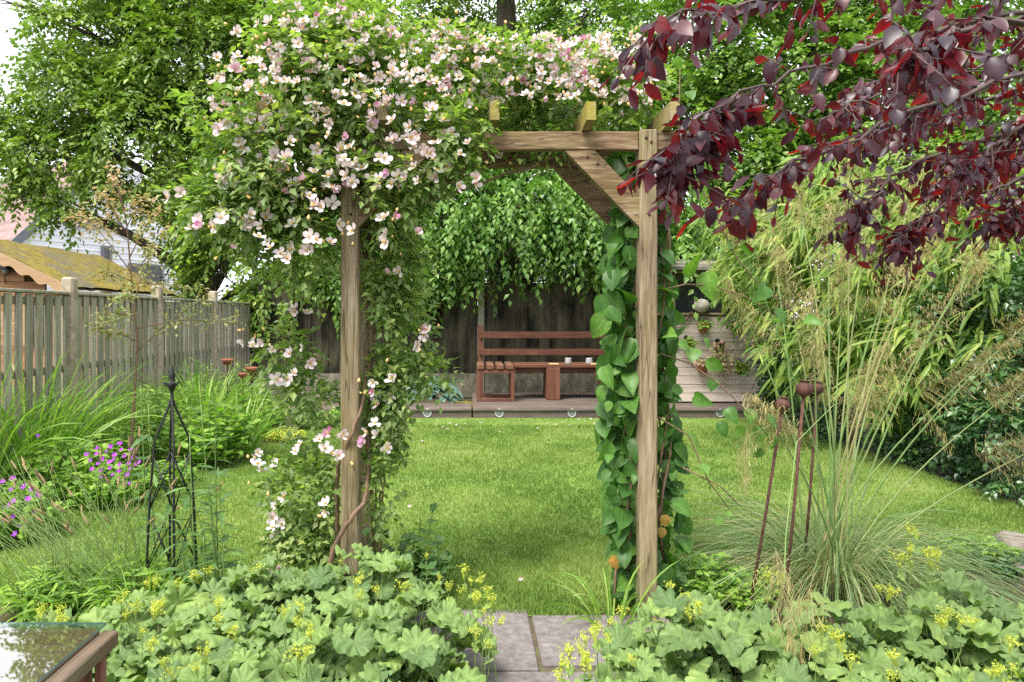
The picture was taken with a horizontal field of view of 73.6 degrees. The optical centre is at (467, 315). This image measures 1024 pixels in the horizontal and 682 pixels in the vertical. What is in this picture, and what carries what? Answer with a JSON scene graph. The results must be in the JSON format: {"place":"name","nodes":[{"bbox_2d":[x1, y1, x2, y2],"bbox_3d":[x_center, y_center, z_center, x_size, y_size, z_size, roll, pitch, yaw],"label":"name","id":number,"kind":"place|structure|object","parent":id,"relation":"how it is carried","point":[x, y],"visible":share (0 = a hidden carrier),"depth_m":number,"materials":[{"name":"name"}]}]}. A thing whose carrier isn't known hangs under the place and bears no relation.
{"place":"outdoors","nodes":[
{"label":"outdoors","id":0,"kind":"place"},
{"bbox_2d":[0,148,180,301],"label":"white house","id":1,"kind":"structure","parent":0,"point":[7,227],"depth_m":30.79,"materials":[{"name":"tile"}]},
{"bbox_2d":[101,246,111,292],"bbox_3d":[-16.312,-1.900,30.839,0.090,2.500,0.470,0,0,37],"label":"window","id":2,"kind":"structure","parent":1,"relation":"in","point":[105,253],"depth_m":30.82,"materials":[{"name":"grey glass"}]},
{"bbox_2d":[128,263,163,284],"bbox_3d":[-15.217,-1.750,32.299,0.090,1.400,1.720,0,0,37],"label":"window","id":3,"kind":"structure","parent":1,"relation":"in","point":[159,271],"depth_m":32.54,"materials":[{"name":"grey glass"}]},
{"bbox_2d":[255,390,336,422],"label":"fountain grass","id":4,"kind":"object","parent":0,"point":[288,419],"depth_m":9.41,"materials":[{"name":"green plant"}]},
{"bbox_2d":[0,418,1023,615],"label":"lawn","id":5,"kind":"structure","parent":0,"point":[517,527],"depth_m":5.21,"materials":[{"name":"green plant"}]},
{"bbox_2d":[0,475,74,548],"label":"cranesbill","id":6,"kind":"object","parent":5,"relation":"on","point":[15,530],"visible":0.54,"depth_m":4.49,"materials":[{"name":"green plant"}]},
{"bbox_2d":[36,434,152,510],"bbox_3d":[-2.908,1.201,5.407,0.906,0.562,0.641,0,0,0],"label":"cranesbill","id":7,"kind":"object","parent":5,"relation":"on","point":[90,488],"visible":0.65,"depth_m":5.25,"materials":[{"name":"green plant"}]},
{"bbox_2d":[134,459,198,488],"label":"border perennial","id":8,"kind":"object","parent":5,"relation":"on","point":[162,462],"visible":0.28,"depth_m":5.94,"materials":[{"name":"green plant"}]},
{"bbox_2d":[151,400,260,467],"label":"border perennial","id":9,"kind":"object","parent":5,"relation":"on","point":[236,427],"visible":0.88,"depth_m":6.72,"materials":[{"name":"green plant"}]},
{"bbox_2d":[164,382,298,456],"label":"daylily","id":10,"kind":"object","parent":5,"relation":"on","point":[262,429],"visible":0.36,"depth_m":7.36,"materials":[{"name":"green plant"}]},
{"bbox_2d":[262,426,306,442],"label":"border perennial","id":11,"kind":"object","parent":5,"relation":"on","point":[274,436],"visible":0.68,"depth_m":8.02,"materials":[{"name":"yellow plant"}]},
{"bbox_2d":[291,410,340,429],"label":"border perennial","id":12,"kind":"object","parent":5,"relation":"on","point":[305,425],"visible":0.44,"depth_m":8.95,"materials":[{"name":"green plant"}]},
{"bbox_2d":[329,406,340,422],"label":"border perennial","id":13,"kind":"object","parent":5,"relation":"on","point":[336,412],"visible":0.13,"depth_m":9.54,"materials":[{"name":"green plant"}]},
{"bbox_2d":[378,502,443,591],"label":"young seedling","id":14,"kind":"object","parent":5,"relation":"on","point":[416,538],"visible":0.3,"depth_m":3.62,"materials":[{"name":"green plant"}]},
{"bbox_2d":[417,540,456,603],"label":"young seedling","id":15,"kind":"object","parent":5,"relation":"on","point":[436,566],"visible":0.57,"depth_m":3.53,"materials":[{"name":"green plant"}]},
{"bbox_2d":[675,550,749,604],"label":"plant","id":16,"kind":"object","parent":5,"relation":"on","point":[695,566],"visible":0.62,"depth_m":3.55,"materials":[{"name":"green plant"}]},
{"bbox_2d":[931,531,1022,557],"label":"plant","id":17,"kind":"object","parent":5,"relation":"on","point":[986,541],"visible":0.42,"depth_m":4.22,"materials":[{"name":"green plant"}]},
{"bbox_2d":[992,530,1023,551],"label":"rock","id":18,"kind":"object","parent":5,"relation":"on","point":[1017,534],"visible":0.38,"depth_m":4.36,"materials":[{"name":"beige stone"}]},
{"bbox_2d":[1004,561,1023,581],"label":"rock","id":19,"kind":"object","parent":5,"relation":"on","point":[1021,566],"visible":0.2,"depth_m":3.90,"materials":[{"name":"grey stone"}]},
{"bbox_2d":[0,318,1023,681],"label":"ground","id":20,"kind":"structure","parent":0,"point":[726,608],"depth_m":4.04,"materials":[{"name":"soil"}]},
{"bbox_2d":[1,380,43,424],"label":"border perennial","id":21,"kind":"object","parent":20,"relation":"on","point":[23,398],"visible":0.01,"depth_m":7.23,"materials":[{"name":"green plant"}]},
{"bbox_2d":[0,346,109,492],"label":"daylily","id":22,"kind":"object","parent":20,"relation":"on","point":[12,455],"visible":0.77,"depth_m":5.52,"materials":[{"name":"green plant"}]},
{"bbox_2d":[0,553,115,626],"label":"border perennial","id":23,"kind":"object","parent":20,"relation":"on","point":[26,607],"visible":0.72,"depth_m":3.35,"materials":[{"name":"green plant"}]},
{"bbox_2d":[0,622,117,681],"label":"garden table","id":24,"kind":"object","parent":20,"relation":"on","point":[52,655],"visible":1,"depth_m":1.56,"materials":[{"name":"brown wood"}]},
{"bbox_2d":[3,431,130,502],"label":"border perennial","id":25,"kind":"object","parent":20,"relation":"on","point":[80,459],"visible":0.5,"depth_m":5.45,"materials":[{"name":"green plant"}]},
{"bbox_2d":[0,350,175,486],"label":"daylily","id":26,"kind":"object","parent":20,"relation":"on","point":[82,428],"visible":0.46,"depth_m":5.91,"materials":[{"name":"green plant"}]},
{"bbox_2d":[0,239,178,423],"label":"garden cabin","id":27,"kind":"object","parent":20,"relation":"on","point":[34,267],"visible":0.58,"depth_m":9.65,"materials":[{"name":"wood"}]},
{"bbox_2d":[0,265,11,282],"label":"wall lamp","id":28,"kind":"object","parent":27,"relation":"attached to","point":[4,269],"visible":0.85,"depth_m":9.09,"materials":[{"name":"black metal"}]},
{"bbox_2d":[23,305,43,345],"bbox_3d":[-5.795,0.080,9.179,0.350,0.640,0.042,0,0,0],"label":"window","id":29,"kind":"structure","parent":27,"relation":"in","point":[23,305],"depth_m":9.17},
{"bbox_2d":[1,348,180,449],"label":"tall grass","id":30,"kind":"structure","parent":20,"relation":"on","point":[79,395],"depth_m":6.04,"materials":[{"name":"green plant"}]},
{"bbox_2d":[12,365,183,455],"bbox_3d":[-3.842,0.976,6.673,1.975,1.061,2.052,0,0,0],"label":"daylily","id":31,"kind":"object","parent":20,"relation":"on","point":[115,434],"visible":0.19,"depth_m":6.66,"materials":[{"name":"green plant"}]},
{"bbox_2d":[0,426,227,615],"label":"plume grass","id":32,"kind":"object","parent":20,"relation":"on","point":[87,559],"depth_m":3.47,"materials":[{"name":"green plant"}]},
{"bbox_2d":[0,277,250,484],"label":"palisade fence","id":33,"kind":"object","parent":20,"relation":"on","point":[65,313],"visible":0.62,"depth_m":7.35,"materials":[{"name":"wood"}]},
{"bbox_2d":[80,384,191,466],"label":"border perennial","id":34,"kind":"object","parent":20,"relation":"on","point":[126,430],"visible":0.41,"depth_m":6.74,"materials":[{"name":"green plant"}]},
{"bbox_2d":[75,551,202,614],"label":"border perennial","id":35,"kind":"object","parent":20,"relation":"on","point":[104,602],"visible":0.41,"depth_m":3.39,"materials":[{"name":"green plant"}]},
{"bbox_2d":[62,159,246,466],"bbox_3d":[-3.058,0.047,6.325,1.874,3.008,0.874,0,0,0],"label":"pink tipped sapling","id":36,"kind":"object","parent":20,"relation":"on","point":[150,252],"visible":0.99,"depth_m":6.40,"materials":[{"name":"green plant"}]},
{"bbox_2d":[115,371,223,452],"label":"border perennial","id":37,"kind":"object","parent":20,"relation":"on","point":[155,390],"visible":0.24,"depth_m":7.41,"materials":[{"name":"green plant"}]},
{"bbox_2d":[117,368,222,435],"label":"daylily","id":38,"kind":"object","parent":20,"relation":"on","point":[160,393],"visible":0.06,"depth_m":8.08,"materials":[{"name":"green plant"}]},
{"bbox_2d":[145,365,197,587],"bbox_3d":[-1.538,0.878,3.550,0.193,1.245,0.193,0,0,16],"label":"iron obelisk","id":39,"kind":"object","parent":20,"relation":"on","point":[171,385],"visible":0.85,"depth_m":3.52,"materials":[{"name":"black metal"}]},
{"bbox_2d":[123,385,251,591],"bbox_3d":[-1.492,0.954,3.675,0.545,1.094,1.309,0,0,-37],"label":"willow herb","id":40,"kind":"object","parent":20,"relation":"on","point":[210,558],"visible":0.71,"depth_m":3.45,"materials":[{"name":"green plant"}]},
{"bbox_2d":[116,357,272,424],"bbox_3d":[-3.091,0.945,7.949,1.837,1.123,1.917,0,0,-22],"label":"daylily","id":41,"kind":"object","parent":20,"relation":"on","point":[242,396],"visible":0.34,"depth_m":7.86,"materials":[{"name":"green plant"}]},
{"bbox_2d":[152,358,238,407],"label":"border perennial","id":42,"kind":"object","parent":20,"relation":"on","point":[204,379],"visible":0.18,"depth_m":8.98,"materials":[{"name":"green plant"}]},
{"bbox_2d":[0,0,409,359],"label":"broadleaf tree","id":43,"kind":"object","parent":20,"relation":"on","point":[121,83],"visible":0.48,"depth_m":13.48,"materials":[{"name":"green plant"}]},
{"bbox_2d":[221,359,233,400],"bbox_3d":[-2.920,1.038,8.300,0.146,1.025,0.146,0,0,0],"label":"cup stake","id":44,"kind":"object","parent":20,"relation":"on","point":[227,362],"visible":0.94,"depth_m":8.26,"materials":[{"name":"orange metal"}]},
{"bbox_2d":[200,359,274,412],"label":"border perennial","id":45,"kind":"object","parent":20,"relation":"on","point":[235,382],"visible":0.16,"depth_m":9.78,"materials":[{"name":"green plant"}]},
{"bbox_2d":[152,219,331,385],"bbox_3d":[-4.600,-0.545,14.430,4.374,4.335,3.039,0,0,0],"label":"evergreen shrub","id":46,"kind":"object","parent":20,"relation":"on","point":[254,363],"visible":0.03,"depth_m":14.15,"materials":[{"name":"green plant"}]},
{"bbox_2d":[238,373,247,403],"bbox_3d":[-2.703,1.119,8.200,0.112,0.862,0.112,0,0,0],"label":"cup stake","id":47,"kind":"object","parent":20,"relation":"on","point":[242,375],"visible":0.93,"depth_m":8.17,"materials":[{"name":"orange metal"}]},
{"bbox_2d":[245,367,257,407],"bbox_3d":[-2.660,1.091,8.400,0.146,0.917,0.146,0,0,0],"label":"cup stake","id":48,"kind":"object","parent":20,"relation":"on","point":[251,370],"visible":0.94,"depth_m":8.36,"materials":[{"name":"orange metal"}]},
{"bbox_2d":[17,543,505,681],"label":"lady mantle","id":49,"kind":"object","parent":20,"relation":"on","point":[325,625],"visible":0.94,"depth_m":2.56,"materials":[{"name":"green plant"}]},
{"bbox_2d":[230,386,296,434],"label":"border perennial","id":50,"kind":"object","parent":20,"relation":"on","point":[270,403],"visible":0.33,"depth_m":8.43,"materials":[{"name":"green plant"}]},
{"bbox_2d":[322,403,471,417],"bbox_3d":[-1.048,1.425,10.275,2.205,0.143,0.690,0,0,0],"label":"decking","id":51,"kind":"object","parent":20,"relation":"on","point":[451,410],"visible":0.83,"depth_m":9.95,"materials":[{"name":"grey wood"}]},
{"bbox_2d":[362,527,436,600],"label":"young seedling","id":52,"kind":"object","parent":20,"relation":"on","point":[403,545],"visible":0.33,"depth_m":3.51,"materials":[{"name":"green plant"}]},
{"bbox_2d":[406,377,463,402],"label":"hosta","id":53,"kind":"object","parent":20,"relation":"on","point":[452,396],"visible":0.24,"depth_m":10.78,"materials":[{"name":"green plant"}]},
{"bbox_2d":[455,401,472,411],"bbox_3d":[-0.043,1.406,10.702,0.580,0.150,0.589,0,0,-11],"label":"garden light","id":54,"kind":"object","parent":20,"relation":"on","point":[466,402],"visible":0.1,"depth_m":10.74,"materials":[{"name":"brown metal"}]},
{"bbox_2d":[257,101,687,620],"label":"garden arch","id":55,"kind":"structure","parent":20,"relation":"on","point":[593,179],"depth_m":3.30,"materials":[{"name":"brown wood"}]},
{"bbox_2d":[150,0,678,577],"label":"climbing rose","id":56,"kind":"object","parent":55,"relation":"attached to","point":[318,64],"visible":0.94,"depth_m":3.31,"materials":[{"name":"green plant"}]},
{"bbox_2d":[590,56,822,614],"bbox_3d":[1.168,0.222,3.516,1.115,2.999,0.522,0,0,0],"label":"climbing vine","id":57,"kind":"object","parent":55,"relation":"attached to","point":[613,318],"visible":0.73,"depth_m":3.41,"materials":[{"name":"green plant"}]},
{"bbox_2d":[301,0,650,360],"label":"tall tree","id":58,"kind":"object","parent":20,"relation":"on","point":[504,11],"visible":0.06,"depth_m":16.86,"materials":[{"name":"green plant"}]},
{"bbox_2d":[421,172,565,360],"bbox_3d":[0.429,-1.210,15.534,4.419,5.665,3.104,0,0,0],"label":"evergreen shrub","id":59,"kind":"object","parent":20,"relation":"on","point":[497,272],"visible":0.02,"depth_m":15.09,"materials":[{"name":"green plant"}]},
{"bbox_2d":[257,280,750,397],"bbox_3d":[0.680,0.425,12.360,8.960,2.150,0.120,0,0,0],"label":"board fence","id":60,"kind":"object","parent":20,"relation":"on","point":[559,309],"visible":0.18,"depth_m":12.34,"materials":[{"name":"wood"}]},
{"bbox_2d":[299,123,790,356],"bbox_3d":[1.247,-1.035,12.111,8.222,5.338,3.733,0,0,15],"label":"hornbeam","id":61,"kind":"object","parent":20,"relation":"on","point":[561,224],"visible":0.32,"depth_m":11.45,"materials":[{"name":"green plant"}]},
{"bbox_2d":[519,169,595,282],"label":"evergreen shrub","id":62,"kind":"object","parent":20,"relation":"on","point":[561,262],"depth_m":14.85,"materials":[{"name":"green plant"}]},
{"bbox_2d":[501,0,702,279],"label":"slim tree","id":63,"kind":"object","parent":20,"relation":"on","point":[558,22],"visible":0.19,"depth_m":15.04,"materials":[{"name":"green plant"}]},
{"bbox_2d":[532,560,682,629],"bbox_3d":[0.707,1.330,3.348,0.741,0.346,0.784,0,0,12],"label":"iris clump","id":64,"kind":"object","parent":20,"relation":"on","point":[610,610],"visible":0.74,"depth_m":3.29,"materials":[{"name":"green plant"}]},
{"bbox_2d":[472,392,796,417],"bbox_3d":[2.538,1.425,11.040,4.925,0.143,2.240,0,0,0],"label":"decking","id":65,"kind":"object","parent":20,"relation":"on","point":[540,405],"visible":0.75,"depth_m":10.12,"materials":[{"name":"grey wood"}]},
{"bbox_2d":[476,362,514,400],"bbox_3d":[0.443,1.062,11.105,0.595,0.590,0.650,0,0,0],"label":"slatted stool","id":66,"kind":"object","parent":65,"relation":"on","point":[499,367],"visible":1,"depth_m":10.80,"materials":[{"name":"brown wood"}]},
{"bbox_2d":[478,325,605,399],"bbox_3d":[1.397,0.762,11.395,2.445,1.190,0.810,0,0,0],"label":"garden bench","id":67,"kind":"object","parent":65,"relation":"on","point":[551,381],"visible":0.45,"depth_m":11.67,"materials":[{"name":"brown wood"}]},
{"bbox_2d":[565,358,571,363],"bbox_3d":[1.631,0.737,11.080,0.112,0.100,0.112,0,0,0],"label":"candle jar","id":68,"kind":"object","parent":67,"relation":"on","point":[568,360],"visible":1,"depth_m":11.04,"materials":[{"name":"glass"}]},
{"bbox_2d":[586,358,592,363],"bbox_3d":[1.970,0.737,11.080,0.112,0.100,0.112,0,0,0],"label":"candle jar","id":69,"kind":"object","parent":67,"relation":"on","point":[589,361],"visible":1,"depth_m":11.03,"materials":[{"name":"glass"}]},
{"bbox_2d":[657,256,799,401],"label":"summerhouse","id":70,"kind":"structure","parent":65,"relation":"on","point":[685,301],"depth_m":10.62,"materials":[{"name":"wood"}]},
{"bbox_2d":[675,311,693,327],"bbox_3d":[3.341,0.059,10.575,0.339,0.270,0.045,0,0,0],"label":"driftwood","id":71,"kind":"object","parent":70,"relation":"on","point":[689,316],"visible":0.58,"depth_m":10.56,"materials":[{"name":"wood"}]},
{"bbox_2d":[680,335,699,347],"bbox_3d":[3.402,0.416,10.503,0.299,0.231,0.230,0,0,0],"label":"wall pot","id":72,"kind":"object","parent":70,"relation":"attached to","point":[691,343],"depth_m":10.45,"materials":[{"name":"metal"}]},
{"bbox_2d":[689,358,706,372],"bbox_3d":[3.587,0.754,10.465,0.293,0.251,0.268,0,0,-30],"label":"wall pot","id":73,"kind":"object","parent":70,"relation":"attached to","point":[700,364],"depth_m":10.46,"materials":[{"name":"ceramic"}]},
{"bbox_2d":[673,271,723,314],"bbox_3d":[3.605,-0.356,10.633,0.810,0.688,0.065,0,0,0],"label":"window","id":74,"kind":"structure","parent":70,"relation":"in","point":[685,301],"depth_m":10.64,"materials":[{"name":"black glass"}]},
{"bbox_2d":[693,299,709,312],"bbox_3d":[3.604,-0.154,10.525,0.250,0.215,0.250,0,0,0],"label":"woven ball","id":75,"kind":"object","parent":70,"relation":"attached to","point":[702,305],"visible":0.91,"depth_m":10.44,"materials":[{"name":"beige wicker"}]},
{"bbox_2d":[694,318,714,331],"bbox_3d":[3.626,0.146,10.507,0.320,0.219,0.222,0,0,0],"label":"wall pot","id":76,"kind":"object","parent":70,"relation":"attached to","point":[703,325],"depth_m":10.45,"materials":[{"name":"ceramic"}]},
{"bbox_2d":[707,338,736,373],"bbox_3d":[3.870,0.619,10.502,0.512,0.540,0.232,0,0,0],"label":"wall pot","id":77,"kind":"object","parent":70,"relation":"attached to","point":[719,347],"depth_m":10.45,"materials":[{"name":"metal"}]},
{"bbox_2d":[728,320,746,335],"bbox_3d":[4.160,0.191,10.510,0.360,0.249,0.215,0,0,0],"label":"wall pot","id":78,"kind":"object","parent":70,"relation":"attached to","point":[732,328],"depth_m":10.45,"materials":[{"name":"ceramic"}]},
{"bbox_2d":[734,360,750,375],"bbox_3d":[4.225,0.806,10.502,0.312,0.251,0.232,0,0,0],"label":"wall pot","id":79,"kind":"object","parent":70,"relation":"attached to","point":[741,367],"depth_m":10.45,"materials":[{"name":"metal"}]},
{"bbox_2d":[725,274,780,314],"bbox_3d":[4.445,-0.356,10.633,0.890,0.688,0.065,0,0,0],"label":"window","id":80,"kind":"structure","parent":70,"relation":"in","point":[760,274],"depth_m":10.64,"materials":[{"name":"black glass"}]},
{"bbox_2d":[705,563,797,611],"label":"plant","id":81,"kind":"object","parent":20,"relation":"on","point":[739,604],"visible":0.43,"depth_m":3.45,"materials":[{"name":"green plant"}]},
{"bbox_2d":[748,396,789,617],"bbox_3d":[1.477,1.000,3.380,0.233,1.203,0.072,0,0,0],"label":"poppy stake","id":82,"kind":"object","parent":20,"relation":"on","point":[782,401],"visible":0.95,"depth_m":3.37,"materials":[{"name":"metal"}]},
{"bbox_2d":[703,177,843,318],"bbox_3d":[7.022,-1.124,14.862,4.216,5.493,3.129,0,0,0],"label":"evergreen shrub","id":83,"kind":"object","parent":20,"relation":"on","point":[806,250],"depth_m":14.46,"materials":[{"name":"green plant"}]},
{"bbox_2d":[612,0,949,312],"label":"maple tree","id":84,"kind":"object","parent":20,"relation":"on","point":[731,61],"visible":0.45,"depth_m":12.93,"materials":[{"name":"green plant"}]},
{"bbox_2d":[552,521,1023,681],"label":"lady mantle","id":85,"kind":"object","parent":20,"relation":"on","point":[949,639],"visible":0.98,"depth_m":2.44,"materials":[{"name":"green plant"}]},
{"bbox_2d":[781,380,812,620],"bbox_3d":[1.613,0.958,3.360,0.164,1.286,0.081,0,0,0],"label":"poppy stake","id":86,"kind":"object","parent":20,"relation":"on","point":[804,389],"visible":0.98,"depth_m":3.35,"materials":[{"name":"metal"}]},
{"bbox_2d":[598,0,1023,285],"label":"purple plum","id":87,"kind":"object","parent":20,"relation":"on","point":[929,61],"visible":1,"depth_m":1.85,"materials":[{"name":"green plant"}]},
{"bbox_2d":[801,381,823,588],"bbox_3d":[1.887,0.979,3.750,0.136,1.242,0.070,0,0,0],"label":"poppy stake","id":88,"kind":"object","parent":20,"relation":"on","point":[819,388],"visible":0.77,"depth_m":3.74,"materials":[{"name":"metal"}]},
{"bbox_2d":[657,138,1023,666],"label":"giant oat grass","id":89,"kind":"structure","parent":20,"relation":"on","point":[829,556],"depth_m":3.69,"materials":[{"name":"green plant"}]},
{"bbox_2d":[686,126,1023,479],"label":"bamboo","id":90,"kind":"object","parent":20,"relation":"on","point":[732,270],"visible":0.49,"depth_m":6.88,"materials":[{"name":"green plant"}]},
{"bbox_2d":[742,250,1023,508],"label":"boundary hedge","id":91,"kind":"object","parent":20,"relation":"on","point":[965,464],"visible":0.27,"depth_m":6.03,"materials":[{"name":"green plant"}]},
{"bbox_2d":[798,0,1023,260],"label":"ash tree","id":92,"kind":"object","parent":20,"relation":"on","point":[991,114],"visible":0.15,"depth_m":12.01,"materials":[{"name":"green plant"}]},
{"bbox_2d":[965,549,1023,580],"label":"plant","id":93,"kind":"object","parent":20,"relation":"on","point":[1003,559],"visible":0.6,"depth_m":3.97,"materials":[{"name":"green plant"}]},
{"bbox_2d":[0,0,1023,316],"label":"sky","id":94,"kind":"structure","parent":0,"point":[8,19],"materials":[{"name":"white"}]},
{"bbox_2d":[377,610,671,681],"bbox_3d":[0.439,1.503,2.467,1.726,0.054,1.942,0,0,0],"label":"path","id":95,"kind":"structure","parent":0,"point":[515,659],"depth_m":3.08,"materials":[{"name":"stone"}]}
]}

